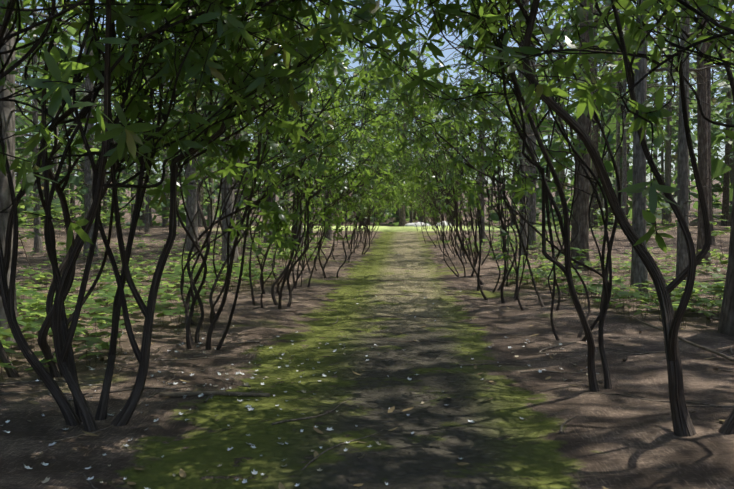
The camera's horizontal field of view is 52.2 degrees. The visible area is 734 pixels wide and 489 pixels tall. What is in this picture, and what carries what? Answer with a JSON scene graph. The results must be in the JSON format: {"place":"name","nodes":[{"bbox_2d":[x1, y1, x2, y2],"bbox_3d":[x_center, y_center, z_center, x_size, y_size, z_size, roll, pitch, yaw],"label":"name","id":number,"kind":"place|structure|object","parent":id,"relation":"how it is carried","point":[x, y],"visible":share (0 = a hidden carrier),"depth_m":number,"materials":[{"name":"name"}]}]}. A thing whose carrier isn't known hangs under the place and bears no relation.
{"place":"outdoors","nodes":[
{"label":"outdoors","id":0,"kind":"place"},
{"bbox_2d":[0,180,733,488],"bbox_3d":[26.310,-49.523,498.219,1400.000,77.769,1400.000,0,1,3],"label":"ground","id":1,"kind":"structure","parent":0,"point":[611,441],"depth_m":7.05,"materials":[{"name":"brown soil"}]},
{"bbox_2d":[15,151,41,230],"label":"sapling plant","id":2,"kind":"object","parent":1,"relation":"on","point":[23,207],"visible":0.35,"depth_m":17.86,"materials":[{"name":"green plant"}]},
{"bbox_2d":[16,285,42,316],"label":"undergrowth plant","id":3,"kind":"object","parent":1,"relation":"on","point":[34,295],"visible":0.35,"depth_m":11.84,"materials":[{"name":"green plant"}]},
{"bbox_2d":[16,262,61,289],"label":"undergrowth plant","id":4,"kind":"object","parent":1,"relation":"on","point":[36,278],"visible":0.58,"depth_m":17.42,"materials":[{"name":"green plant"}]},
{"bbox_2d":[15,142,98,221],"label":"sapling plant","id":5,"kind":"object","parent":1,"relation":"on","point":[39,212],"visible":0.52,"depth_m":10.28,"materials":[{"name":"green plant"}]},
{"bbox_2d":[15,2,99,216],"bbox_3d":[-17.963,-10.543,36.956,8.348,21.492,6.955,1,2,37],"label":"hemlock tree","id":6,"kind":"object","parent":1,"relation":"on","point":[29,208],"visible":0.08,"depth_m":37.24,"materials":[{"name":"green plant"}]},
{"bbox_2d":[15,0,100,235],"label":"hemlock tree","id":7,"kind":"object","parent":1,"relation":"on","point":[19,122],"visible":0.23,"depth_m":16.00,"materials":[{"name":"green plant"}]},
{"bbox_2d":[15,1,116,252],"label":"hemlock tree","id":8,"kind":"object","parent":1,"relation":"on","point":[38,242],"visible":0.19,"depth_m":30.92,"materials":[{"name":"green plant"}]},
{"bbox_2d":[0,312,135,379],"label":"undergrowth","id":9,"kind":"object","parent":1,"relation":"on","point":[33,327],"visible":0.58,"depth_m":8.21,"materials":[{"name":"green plant"}]},
{"bbox_2d":[40,208,113,253],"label":"shrub","id":10,"kind":"object","parent":1,"relation":"on","point":[64,243],"visible":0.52,"depth_m":19.22,"materials":[{"name":"green plant"}]},
{"bbox_2d":[38,7,124,183],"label":"hemlock tree","id":11,"kind":"object","parent":1,"relation":"on","point":[79,173],"visible":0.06,"depth_m":60.05,"materials":[{"name":"green plant"}]},
{"bbox_2d":[0,0,184,345],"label":"hemlock tree","id":12,"kind":"object","parent":1,"relation":"on","point":[7,110],"visible":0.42,"depth_m":9.23,"materials":[{"name":"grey plant"}]},
{"bbox_2d":[16,1,182,256],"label":"hemlock tree","id":13,"kind":"object","parent":1,"relation":"on","point":[86,190],"visible":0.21,"depth_m":28.81,"materials":[{"name":"green plant"}]},
{"bbox_2d":[61,20,139,225],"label":"hemlock tree","id":14,"kind":"object","parent":1,"relation":"on","point":[101,108],"visible":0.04,"depth_m":70.36,"materials":[{"name":"green plant"}]},
{"bbox_2d":[16,285,216,346],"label":"undergrowth","id":15,"kind":"object","parent":1,"relation":"on","point":[179,310],"visible":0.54,"depth_m":11.02,"materials":[{"name":"green plant"}]},
{"bbox_2d":[16,268,229,313],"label":"undergrowth","id":16,"kind":"object","parent":1,"relation":"on","point":[112,287],"visible":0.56,"depth_m":14.74,"materials":[{"name":"green plant"}]},
{"bbox_2d":[26,239,221,261],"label":"undergrowth","id":17,"kind":"object","parent":1,"relation":"on","point":[142,245],"visible":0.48,"depth_m":30.26,"materials":[{"name":"green plant"}]},
{"bbox_2d":[106,169,155,257],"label":"sapling plant","id":18,"kind":"object","parent":1,"relation":"on","point":[132,192],"visible":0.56,"depth_m":25.17,"materials":[{"name":"green plant"}]},
{"bbox_2d":[0,0,276,252],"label":"rhododendron shrub","id":19,"kind":"object","parent":1,"relation":"on","point":[52,79],"visible":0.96,"depth_m":3.85,"materials":[{"name":"green plant"}]},
{"bbox_2d":[97,0,183,231],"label":"hemlock tree","id":20,"kind":"object","parent":1,"relation":"on","point":[146,228],"visible":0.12,"depth_m":49.33,"materials":[{"name":"green plant"}]},
{"bbox_2d":[80,251,269,279],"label":"undergrowth","id":21,"kind":"object","parent":1,"relation":"on","point":[170,264],"visible":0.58,"depth_m":21.27,"materials":[{"name":"green plant"}]},
{"bbox_2d":[0,0,352,377],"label":"rhododendron shrub","id":22,"kind":"object","parent":1,"relation":"on","point":[283,127],"visible":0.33,"depth_m":6.96,"materials":[{"name":"green plant"}]},
{"bbox_2d":[112,1,248,258],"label":"hemlock tree","id":23,"kind":"object","parent":1,"relation":"on","point":[191,203],"visible":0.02,"depth_m":27.11,"materials":[{"name":"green plant"}]},
{"bbox_2d":[149,37,219,207],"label":"hemlock tree","id":24,"kind":"object","parent":1,"relation":"on","point":[204,185],"depth_m":55.46,"materials":[{"name":"green plant"}]},
{"bbox_2d":[160,99,220,226],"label":"hemlock tree","id":25,"kind":"object","parent":1,"relation":"on","point":[200,222],"visible":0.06,"depth_m":62.00,"materials":[{"name":"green plant"}]},
{"bbox_2d":[159,391,269,396],"bbox_3d":[-1.333,1.318,6.588,0.954,0.066,0.056,0,1,-6],"label":"fallen stick","id":26,"kind":"object","parent":1,"relation":"on","point":[182,394],"visible":1,"depth_m":6.57,"materials":[{"name":"brown wood"}]},
{"bbox_2d":[171,0,278,233],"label":"hemlock tree","id":27,"kind":"object","parent":1,"relation":"on","point":[237,201],"visible":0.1,"depth_m":46.80,"materials":[{"name":"green plant"}]},
{"bbox_2d":[164,10,292,267],"bbox_3d":[-4.536,-12.615,22.752,7.146,27.262,7.790,-1,2,-43],"label":"hemlock tree","id":28,"kind":"object","parent":1,"relation":"on","point":[224,227],"visible":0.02,"depth_m":23.02,"materials":[{"name":"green plant"}]},
{"bbox_2d":[170,260,294,290],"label":"undergrowth","id":29,"kind":"object","parent":1,"relation":"on","point":[254,273],"visible":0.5,"depth_m":18.33,"materials":[{"name":"green plant"}]},
{"bbox_2d":[0,0,478,430],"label":"rhododendron shrub","id":30,"kind":"object","parent":1,"relation":"on","point":[233,26],"visible":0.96,"depth_m":5.45,"materials":[{"name":"green plant"}]},
{"bbox_2d":[206,234,332,252],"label":"undergrowth","id":31,"kind":"object","parent":1,"relation":"on","point":[313,244],"visible":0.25,"depth_m":33.72,"materials":[{"name":"green plant"}]},
{"bbox_2d":[203,0,345,247],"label":"hemlock tree","id":32,"kind":"object","parent":1,"relation":"on","point":[244,137],"visible":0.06,"depth_m":33.69,"materials":[{"name":"green plant"}]},
{"bbox_2d":[157,32,396,327],"bbox_3d":[-1.219,-0.886,10.879,3.386,4.351,4.455,0,1,3],"label":"rhododendron shrub","id":33,"kind":"object","parent":1,"relation":"on","point":[282,217],"visible":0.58,"depth_m":10.78,"materials":[{"name":"green plant"}]},
{"bbox_2d":[246,245,327,262],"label":"undergrowth","id":34,"kind":"object","parent":1,"relation":"on","point":[310,252],"visible":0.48,"depth_m":26.40,"materials":[{"name":"green plant"}]},
{"bbox_2d":[172,0,424,349],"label":"rhododendron shrub","id":35,"kind":"object","parent":1,"relation":"on","point":[331,80],"visible":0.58,"depth_m":9.38,"materials":[{"name":"green plant"}]},
{"bbox_2d":[243,0,358,250],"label":"hemlock tree","id":36,"kind":"object","parent":1,"relation":"on","point":[355,50],"visible":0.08,"depth_m":30.98,"materials":[{"name":"green plant"}]},
{"bbox_2d":[267,1,367,233],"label":"hemlock tree","id":37,"kind":"object","parent":1,"relation":"on","point":[354,56],"visible":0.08,"depth_m":47.13,"materials":[{"name":"green plant"}]},
{"bbox_2d":[0,285,640,488],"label":"fallen petals","id":38,"kind":"object","parent":1,"relation":"on","point":[180,413],"visible":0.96,"depth_m":6.42,"materials":[{"name":"white plant"}]},
{"bbox_2d":[276,0,394,240],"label":"hemlock tree","id":39,"kind":"object","parent":1,"relation":"on","point":[329,235],"visible":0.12,"depth_m":38.90,"materials":[{"name":"green plant"}]},
{"bbox_2d":[275,116,397,288],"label":"rhododendron shrub","id":40,"kind":"object","parent":1,"relation":"on","point":[322,201],"visible":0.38,"depth_m":17.74,"materials":[{"name":"green plant"}]},
{"bbox_2d":[237,61,438,294],"bbox_3d":[-0.932,-1.234,15.876,4.012,4.823,3.874,-1,2,-29],"label":"rhododendron shrub","id":41,"kind":"object","parent":1,"relation":"on","point":[355,187],"visible":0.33,"depth_m":16.01,"materials":[{"name":"green plant"}]},
{"bbox_2d":[249,19,444,308],"bbox_3d":[-0.931,-1.409,13.219,3.406,5.322,4.088,1,2,37],"label":"rhododendron shrub","id":42,"kind":"object","parent":1,"relation":"on","point":[333,179],"visible":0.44,"depth_m":13.48,"materials":[{"name":"green plant"}]},
{"bbox_2d":[284,76,431,270],"bbox_3d":[-0.377,-2.060,22.117,4.422,5.842,4.475,0,1,-15],"label":"rhododendron shrub","id":43,"kind":"object","parent":1,"relation":"on","point":[389,192],"visible":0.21,"depth_m":22.17,"materials":[{"name":"green plant"}]},
{"bbox_2d":[317,151,406,259],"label":"rhododendron shrub","id":44,"kind":"object","parent":1,"relation":"on","point":[374,197],"visible":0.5,"depth_m":27.31,"materials":[{"name":"green plant"}]},
{"bbox_2d":[339,28,393,224],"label":"hemlock tree","id":45,"kind":"object","parent":1,"relation":"on","point":[364,48],"visible":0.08,"depth_m":86.20,"materials":[{"name":"green plant"}]},
{"bbox_2d":[0,262,733,488],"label":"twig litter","id":46,"kind":"object","parent":1,"relation":"on","point":[312,460],"visible":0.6,"depth_m":8.02,"materials":[{"name":"brown wood"}]},
{"bbox_2d":[318,100,416,262],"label":"rhododendron shrub","id":47,"kind":"object","parent":1,"relation":"on","point":[359,214],"visible":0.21,"depth_m":25.82,"materials":[{"name":"green plant"}]},
{"bbox_2d":[15,0,733,226],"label":"forest treeline","id":48,"kind":"object","parent":1,"relation":"on","point":[718,165],"visible":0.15,"depth_m":82.11,"materials":[{"name":"green plant"}]},
{"bbox_2d":[318,111,433,277],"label":"rhododendron shrub","id":49,"kind":"object","parent":1,"relation":"on","point":[410,162],"visible":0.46,"depth_m":19.52,"materials":[{"name":"green plant"}]},
{"bbox_2d":[27,292,724,488],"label":"fallen petals","id":50,"kind":"object","parent":1,"relation":"on","point":[182,473],"visible":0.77,"depth_m":6.18,"materials":[{"name":"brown plant"}]},
{"bbox_2d":[347,139,417,254],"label":"rhododendron shrub","id":51,"kind":"object","parent":1,"relation":"on","point":[368,222],"visible":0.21,"depth_m":30.36,"materials":[{"name":"green plant"}]},
{"bbox_2d":[352,167,412,241],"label":"rhododendron shrub","id":52,"kind":"object","parent":1,"relation":"on","point":[380,220],"visible":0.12,"depth_m":38.40,"materials":[{"name":"green plant"}]},
{"bbox_2d":[346,137,421,247],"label":"rhododendron shrub","id":53,"kind":"object","parent":1,"relation":"on","point":[378,214],"visible":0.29,"depth_m":33.36,"materials":[{"name":"green plant"}]},
{"bbox_2d":[354,268,449,342],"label":"path roots","id":54,"kind":"object","parent":1,"relation":"on","point":[403,317],"visible":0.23,"depth_m":12.51,"materials":[{"name":"brown wood"}]},
{"bbox_2d":[374,7,438,226],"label":"pine tree","id":55,"kind":"object","parent":1,"relation":"on","point":[402,219],"visible":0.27,"depth_m":86.78,"materials":[{"name":"green plant"}]},
{"bbox_2d":[391,181,436,243],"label":"rhododendron shrub","id":56,"kind":"object","parent":1,"relation":"on","point":[416,199],"visible":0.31,"depth_m":37.90,"materials":[{"name":"green plant"}]},
{"bbox_2d":[393,22,445,222],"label":"hemlock tree","id":57,"kind":"object","parent":1,"relation":"on","point":[423,97],"visible":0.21,"depth_m":90.38,"materials":[{"name":"green plant"}]},
{"bbox_2d":[395,171,461,240],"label":"rhododendron shrub","id":58,"kind":"object","parent":1,"relation":"on","point":[405,204],"visible":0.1,"depth_m":39.84,"materials":[{"name":"green plant"}]},
{"bbox_2d":[394,149,465,256],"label":"rhododendron shrub","id":59,"kind":"object","parent":1,"relation":"on","point":[437,207],"visible":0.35,"depth_m":27.77,"materials":[{"name":"green plant"}]},
{"bbox_2d":[363,98,502,276],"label":"rhododendron shrub","id":60,"kind":"object","parent":1,"relation":"on","point":[436,210],"visible":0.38,"depth_m":20.73,"materials":[{"name":"green plant"}]},
{"bbox_2d":[395,149,471,249],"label":"rhododendron shrub","id":61,"kind":"object","parent":1,"relation":"on","point":[440,206],"visible":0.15,"depth_m":32.18,"materials":[{"name":"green plant"}]},
{"bbox_2d":[380,121,491,254],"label":"rhododendron shrub","id":62,"kind":"object","parent":1,"relation":"on","point":[435,192],"visible":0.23,"depth_m":30.29,"materials":[{"name":"green plant"}]},
{"bbox_2d":[409,134,476,262],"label":"rhododendron shrub","id":63,"kind":"object","parent":1,"relation":"on","point":[427,208],"visible":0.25,"depth_m":26.11,"materials":[{"name":"green plant"}]},
{"bbox_2d":[413,135,493,265],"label":"rhododendron shrub","id":64,"kind":"object","parent":1,"relation":"on","point":[467,208],"visible":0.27,"depth_m":23.69,"materials":[{"name":"green plant"}]},
{"bbox_2d":[359,53,548,302],"bbox_3d":[1.915,-1.410,15.261,3.018,5.238,4.346,-1,2,-33],"label":"rhododendron shrub","id":65,"kind":"object","parent":1,"relation":"on","point":[431,185],"visible":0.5,"depth_m":14.55,"materials":[{"name":"green plant"}]},
{"bbox_2d":[393,68,517,291],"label":"rhododendron shrub","id":66,"kind":"object","parent":1,"relation":"on","point":[415,185],"visible":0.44,"depth_m":16.59,"materials":[{"name":"green plant"}]},
{"bbox_2d":[375,53,550,285],"bbox_3d":[2.174,-1.847,18.174,4.339,5.883,4.215,0,1,3],"label":"rhododendron shrub","id":67,"kind":"object","parent":1,"relation":"on","point":[419,192],"visible":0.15,"depth_m":18.68,"materials":[{"name":"green plant"}]},
{"bbox_2d":[410,0,543,242],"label":"hemlock tree","id":68,"kind":"object","parent":1,"relation":"on","point":[481,178],"visible":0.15,"depth_m":36.62,"materials":[{"name":"green plant"}]},
{"bbox_2d":[321,0,646,391],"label":"rhododendron shrub","id":69,"kind":"object","parent":1,"relation":"on","point":[474,88],"visible":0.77,"depth_m":7.06,"materials":[{"name":"green plant"}]},
{"bbox_2d":[400,22,578,310],"bbox_3d":[2.071,-1.238,13.103,3.101,4.919,3.812,0,1,3],"label":"rhododendron shrub","id":70,"kind":"object","parent":1,"relation":"on","point":[469,194],"visible":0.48,"depth_m":13.12,"materials":[{"name":"green plant"}]},
{"bbox_2d":[360,4,628,340],"bbox_3d":[1.645,-0.916,10.125,3.361,4.510,3.149,0,1,3],"label":"rhododendron shrub","id":71,"kind":"object","parent":1,"relation":"on","point":[465,166],"visible":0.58,"depth_m":9.23,"materials":[{"name":"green plant"}]},
{"bbox_2d":[283,0,733,436],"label":"rhododendron shrub","id":72,"kind":"object","parent":1,"relation":"on","point":[683,426],"visible":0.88,"depth_m":5.45,"materials":[{"name":"green plant"}]},
{"bbox_2d":[464,239,561,255],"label":"undergrowth plants","id":73,"kind":"object","parent":1,"relation":"on","point":[496,243],"visible":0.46,"depth_m":30.02,"materials":[{"name":"green plant"}]},
{"bbox_2d":[472,231,570,246],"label":"undergrowth plants","id":74,"kind":"object","parent":1,"relation":"on","point":[527,235],"visible":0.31,"depth_m":36.97,"materials":[{"name":"green plant"}]},
{"bbox_2d":[474,2,571,234],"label":"hemlock tree","id":75,"kind":"object","parent":1,"relation":"on","point":[528,163],"visible":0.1,"depth_m":43.25,"materials":[{"name":"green plant"}]},
{"bbox_2d":[440,0,613,255],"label":"hemlock tree","id":76,"kind":"object","parent":1,"relation":"on","point":[521,220],"visible":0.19,"depth_m":28.52,"materials":[{"name":"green plant"}]},
{"bbox_2d":[455,2,610,249],"bbox_3d":[7.104,-11.643,32.448,7.157,24.257,6.841,-1,2,-29],"label":"hemlock tree","id":77,"kind":"object","parent":1,"relation":"on","point":[532,218],"visible":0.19,"depth_m":32.48,"materials":[{"name":"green plant"}]},
{"bbox_2d":[357,0,733,252],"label":"rhododendron shrub","id":78,"kind":"object","parent":1,"relation":"on","point":[654,114],"visible":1,"depth_m":3.78,"materials":[{"name":"green plant"}]},
{"bbox_2d":[497,261,593,288],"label":"undergrowth plants","id":79,"kind":"object","parent":1,"relation":"on","point":[538,276],"visible":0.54,"depth_m":18.17,"materials":[{"name":"green plant"}]},
{"bbox_2d":[508,253,630,278],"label":"undergrowth plants","id":80,"kind":"object","parent":1,"relation":"on","point":[587,262],"visible":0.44,"depth_m":21.79,"materials":[{"name":"green plant"}]},
{"bbox_2d":[546,246,592,294],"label":"sapling plant","id":81,"kind":"object","parent":1,"relation":"on","point":[579,251],"visible":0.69,"depth_m":15.02,"materials":[{"name":"green plant"}]},
{"bbox_2d":[547,46,599,225],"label":"hemlock tree","id":82,"kind":"object","parent":1,"relation":"on","point":[566,145],"visible":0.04,"depth_m":85.92,"materials":[{"name":"green plant"}]},
{"bbox_2d":[552,0,597,270],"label":"pine tree","id":83,"kind":"object","parent":1,"relation":"on","point":[580,215],"visible":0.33,"depth_m":22.43,"materials":[{"name":"brown plant"}]},
{"bbox_2d":[547,0,632,227],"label":"pine tree","id":84,"kind":"object","parent":1,"relation":"on","point":[593,215],"visible":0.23,"depth_m":57.06,"materials":[{"name":"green plant"}]},
{"bbox_2d":[574,0,678,227],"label":"hemlock tree","id":85,"kind":"object","parent":1,"relation":"on","point":[624,166],"visible":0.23,"depth_m":53.16,"materials":[{"name":"green plant"}]},
{"bbox_2d":[597,4,658,196],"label":"pine tree","id":86,"kind":"object","parent":1,"relation":"on","point":[620,70],"visible":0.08,"depth_m":71.66,"materials":[{"name":"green plant"}]},
{"bbox_2d":[569,8,695,164],"bbox_3d":[12.689,-9.013,35.957,6.880,18.596,6.506,0,1,3],"label":"hemlock tree","id":87,"kind":"object","parent":1,"relation":"on","point":[657,72],"visible":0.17,"depth_m":36.23,"materials":[{"name":"green plant"}]},
{"bbox_2d":[564,0,703,297],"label":"hemlock tree","id":88,"kind":"object","parent":1,"relation":"on","point":[639,272],"visible":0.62,"depth_m":15.09,"materials":[{"name":"grey plant"}]},
{"bbox_2d":[555,274,723,316],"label":"undergrowth plants","id":89,"kind":"object","parent":1,"relation":"on","point":[591,288],"visible":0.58,"depth_m":13.70,"materials":[{"name":"green plant"}]},
{"bbox_2d":[556,0,733,283],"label":"hemlock tree","id":90,"kind":"object","parent":1,"relation":"on","point":[682,260],"visible":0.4,"depth_m":17.50,"materials":[{"name":"grey plant"}]},
{"bbox_2d":[626,11,695,224],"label":"hemlock tree","id":91,"kind":"object","parent":1,"relation":"on","point":[663,150],"visible":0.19,"depth_m":70.49,"materials":[{"name":"green plant"}]},
{"bbox_2d":[613,291,721,330],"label":"undergrowth plants","id":92,"kind":"object","parent":1,"relation":"on","point":[709,302],"visible":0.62,"depth_m":11.44,"materials":[{"name":"green plant"}]},
{"bbox_2d":[647,7,695,224],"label":"pine tree","id":93,"kind":"object","parent":1,"relation":"on","point":[654,154],"visible":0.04,"depth_m":76.44,"materials":[{"name":"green plant"}]},
{"bbox_2d":[623,245,728,271],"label":"undergrowth plants","id":94,"kind":"object","parent":1,"relation":"on","point":[670,256],"visible":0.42,"depth_m":24.79,"materials":[{"name":"green plant"}]},
{"bbox_2d":[626,7,726,225],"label":"hemlock tree","id":95,"kind":"object","parent":1,"relation":"on","point":[672,123],"visible":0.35,"depth_m":57.56,"materials":[{"name":"green plant"}]},
{"bbox_2d":[633,317,733,361],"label":"fallen stick","id":96,"kind":"object","parent":1,"relation":"on","point":[704,348],"visible":0.92,"depth_m":8.52,"materials":[{"name":"brown wood"}]},
{"bbox_2d":[647,8,730,181],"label":"hemlock tree","id":97,"kind":"object","parent":1,"relation":"on","point":[695,112],"visible":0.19,"depth_m":66.47,"materials":[{"name":"green plant"}]},
{"bbox_2d":[664,0,719,244],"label":"pine tree","id":98,"kind":"object","parent":1,"relation":"on","point":[708,70],"visible":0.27,"depth_m":34.71,"materials":[{"name":"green plant"}]},
{"bbox_2d":[667,7,717,264],"bbox_3d":[10.550,-14.625,23.848,8.700,31.084,8.610,-1,2,-32],"label":"pine tree","id":99,"kind":"object","parent":1,"relation":"on","point":[702,133],"visible":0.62,"depth_m":24.25,"materials":[{"name":"brown plant"}]},
{"bbox_2d":[657,262,727,283],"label":"undergrowth plant","id":100,"kind":"object","parent":1,"relation":"on","point":[714,275],"visible":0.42,"depth_m":18.34,"materials":[{"name":"green plant"}]},
{"bbox_2d":[666,280,724,314],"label":"undergrowth plant","id":101,"kind":"object","parent":1,"relation":"on","point":[717,287],"visible":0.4,"depth_m":14.04,"materials":[{"name":"green plant"}]},
{"bbox_2d":[660,0,733,191],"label":"hemlock tree","id":102,"kind":"object","parent":1,"relation":"on","point":[666,52],"visible":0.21,"depth_m":42.82,"materials":[{"name":"green plant"}]},
{"bbox_2d":[690,1,733,193],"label":"hemlock tree","id":103,"kind":"object","parent":1,"relation":"on","point":[728,83],"visible":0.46,"depth_m":38.42,"materials":[{"name":"green plant"}]},
{"bbox_2d":[695,17,733,168],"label":"hemlock tree","id":104,"kind":"object","parent":1,"relation":"on","point":[725,103],"visible":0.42,"depth_m":51.72,"materials":[{"name":"green plant"}]},
{"bbox_2d":[696,0,733,225],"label":"pine tree","id":105,"kind":"object","parent":1,"relation":"on","point":[725,204],"visible":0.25,"depth_m":67.84,"materials":[{"name":"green plant"}]},
{"bbox_2d":[718,187,733,335],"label":"pine tree","id":106,"kind":"object","parent":1,"relation":"on","point":[726,324],"visible":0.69,"depth_m":10.11,"materials":[{"name":"brown plant"}]},
{"bbox_2d":[15,0,733,183],"label":"sky","id":107,"kind":"structure","parent":0,"point":[393,3],"materials":[{"name":"blue"}]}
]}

